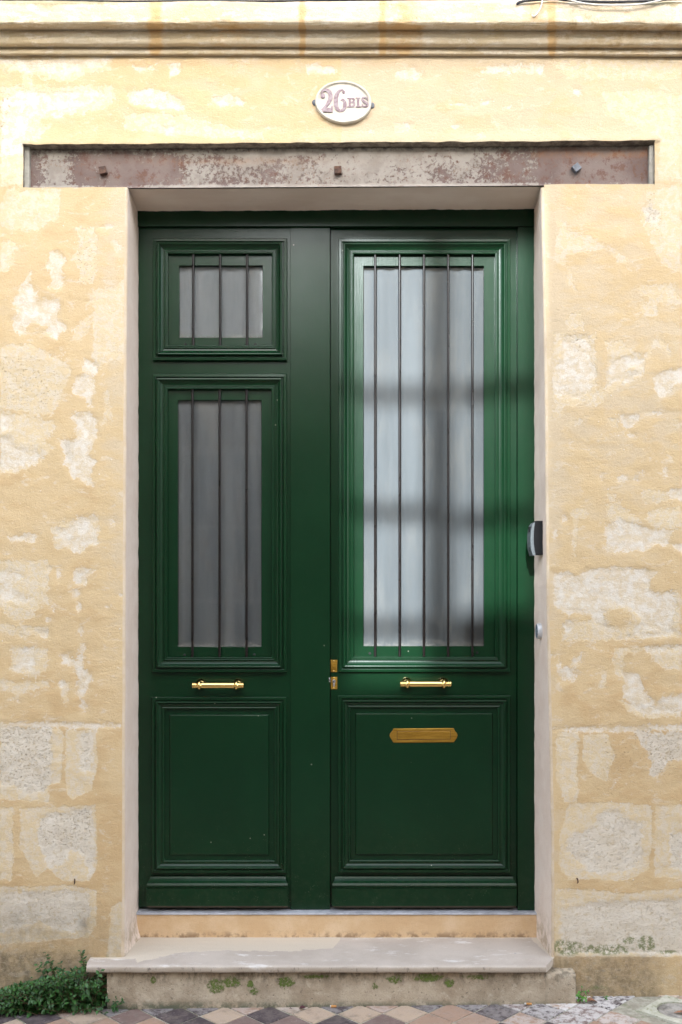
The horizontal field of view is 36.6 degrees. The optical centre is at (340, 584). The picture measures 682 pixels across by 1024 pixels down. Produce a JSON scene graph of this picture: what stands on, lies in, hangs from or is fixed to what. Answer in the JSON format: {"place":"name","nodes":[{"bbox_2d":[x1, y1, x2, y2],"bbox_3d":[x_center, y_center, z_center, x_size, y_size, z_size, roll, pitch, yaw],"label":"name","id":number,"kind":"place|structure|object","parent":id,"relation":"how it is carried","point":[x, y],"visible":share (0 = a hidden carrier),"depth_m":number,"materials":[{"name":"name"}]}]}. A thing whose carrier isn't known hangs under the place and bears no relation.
{"place":"outdoors","nodes":[
{"label":"outdoors","id":0,"kind":"place"},
{"bbox_2d":[0,995,681,1023],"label":"pavement","id":1,"kind":"structure","parent":0,"point":[585,1012],"depth_m":3.27,"materials":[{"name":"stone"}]},
{"bbox_2d":[0,950,109,1017],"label":"bush","id":2,"kind":"object","parent":1,"relation":"on","point":[39,995],"depth_m":3.30,"materials":[{"name":"green plant"}]},
{"bbox_2d":[111,996,123,1011],"bbox_3d":[-0.716,1.347,3.306,0.046,0.057,0.038,0,0,0],"label":"weed","id":3,"kind":"object","parent":1,"relation":"on","point":[114,1005],"visible":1,"depth_m":3.31,"materials":[{"name":"green plant"}]},
{"bbox_2d":[107,967,575,1009],"bbox_3d":[0.002,1.334,3.371,1.518,0.168,0.080,0,0,0],"label":"step base","id":4,"kind":"object","parent":1,"relation":"on","point":[185,991],"visible":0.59,"depth_m":3.33,"materials":[{"name":"beige stone"}]},
{"bbox_2d":[86,937,553,972],"bbox_3d":[-0.061,1.237,3.453,1.528,0.023,0.284,0,0,0],"label":"doorstep slab","id":5,"kind":"structure","parent":4,"relation":"on","point":[338,955],"depth_m":3.40,"materials":[{"name":"stone"}]},
{"bbox_2d":[576,986,588,1001],"bbox_3d":[0.780,1.329,3.334,0.047,0.053,0.036,0,0,20],"label":"weed","id":6,"kind":"object","parent":1,"relation":"on","point":[578,995],"visible":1,"depth_m":3.34,"materials":[{"name":"green plant"}]},
{"bbox_2d":[587,997,596,1001],"bbox_3d":[0.812,1.346,3.332,0.028,0.012,0.026,0,0,32],"label":"dry leaf","id":7,"kind":"object","parent":1,"relation":"on","point":[589,999],"visible":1,"depth_m":3.34,"materials":[{"name":"brown plant"}]},
{"bbox_2d":[639,995,681,1023],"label":"access cover","id":8,"kind":"object","parent":1,"relation":"on","point":[667,1006],"visible":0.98,"depth_m":3.27,"materials":[{"name":"metal"}]},
{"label":"ground","id":9,"kind":"structure","parent":0,"visible":0},
{"bbox_2d":[0,0,681,1003],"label":"stone house","id":10,"kind":"structure","parent":9,"relation":"on","point":[562,120],"depth_m":3.39,"materials":[{"name":"stone"}]},
{"bbox_2d":[0,0,405,1],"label":"cable","id":11,"kind":"object","parent":10,"relation":"on","point":[200,0],"visible":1,"depth_m":3.30,"materials":[{"name":"beige plastic"}]},
{"bbox_2d":[138,209,534,909],"bbox_3d":[-0.018,-0.101,3.653,1.435,2.483,0.104,0,0,0],"label":"door frame","id":12,"kind":"object","parent":10,"relation":"attached to","point":[520,221],"visible":0.22,"depth_m":3.60,"materials":[{"name":"green paint"}]},
{"bbox_2d":[138,228,329,908],"bbox_3d":[-0.386,-0.070,3.603,0.698,2.417,0.104,0,0,0],"label":"door leaf","id":13,"kind":"object","parent":12,"relation":"attached to","point":[234,573],"visible":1,"depth_m":3.61,"materials":[{"name":"green paint"}]},
{"bbox_2d":[168,390,270,656],"bbox_3d":[-0.425,-0.216,3.628,0.371,0.945,0.026,0,0,0],"label":"window frame","id":14,"kind":"structure","parent":13,"relation":"in","point":[179,401],"depth_m":3.64,"materials":[{"name":"green paint"}]},
{"bbox_2d":[169,255,271,344],"bbox_3d":[-0.424,-0.998,3.628,0.371,0.328,0.026,0,0,0],"label":"window frame","id":15,"kind":"structure","parent":13,"relation":"in","point":[233,267],"depth_m":3.63,"materials":[{"name":"green paint"}]},
{"bbox_2d":[331,229,516,906],"bbox_3d":[0.291,-0.075,3.612,0.654,2.408,0.104,0,0,0],"label":"door leaf","id":16,"kind":"object","parent":12,"relation":"attached to","point":[423,567],"visible":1,"depth_m":3.62,"materials":[{"name":"green paint"}]},
{"bbox_2d":[354,255,494,656],"bbox_3d":[0.293,-0.454,3.638,0.503,1.420,0.028,0,0,0],"label":"window frame","id":17,"kind":"structure","parent":16,"relation":"in","point":[386,265],"depth_m":3.65,"materials":[{"name":"green paint"}]},
{"bbox_2d":[312,81,374,124],"bbox_3d":[0.008,-1.585,3.382,0.206,0.140,0.015,0,0,0],"label":"number plaque","id":18,"kind":"object","parent":10,"relation":"attached to","point":[343,102],"visible":1,"depth_m":3.38,"materials":[{"name":"beige ceramic"}]},
{"bbox_2d":[527,521,542,555],"bbox_3d":[0.660,-0.156,3.479,0.052,0.117,0.062,0,0,0],"label":"wall box","id":19,"kind":"object","parent":10,"relation":"attached to","point":[535,538],"visible":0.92,"depth_m":3.45,"materials":[{"name":"black plastic"}]},
{"bbox_2d":[532,0,542,16],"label":"cable","id":20,"kind":"object","parent":10,"relation":"attached to","point":[539,9],"visible":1,"depth_m":3.29,"materials":[{"name":"white plastic"}]},
{"bbox_2d":[535,623,542,638],"bbox_3d":[0.675,0.157,3.495,0.022,0.054,0.054,0,0,0],"label":"bell button","id":21,"kind":"object","parent":10,"relation":"attached to","point":[538,631],"visible":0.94,"depth_m":3.48,"materials":[{"name":"metal"}]},
{"bbox_2d":[516,0,674,4],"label":"cable","id":22,"kind":"object","parent":10,"relation":"attached to","point":[605,1],"visible":1,"depth_m":3.29,"materials":[{"name":"white plastic"}]},
{"bbox_2d":[568,0,661,5],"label":"cable","id":23,"kind":"object","parent":10,"relation":"attached to","point":[614,4],"visible":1,"depth_m":3.28,"materials":[{"name":"white plastic"}]}
]}

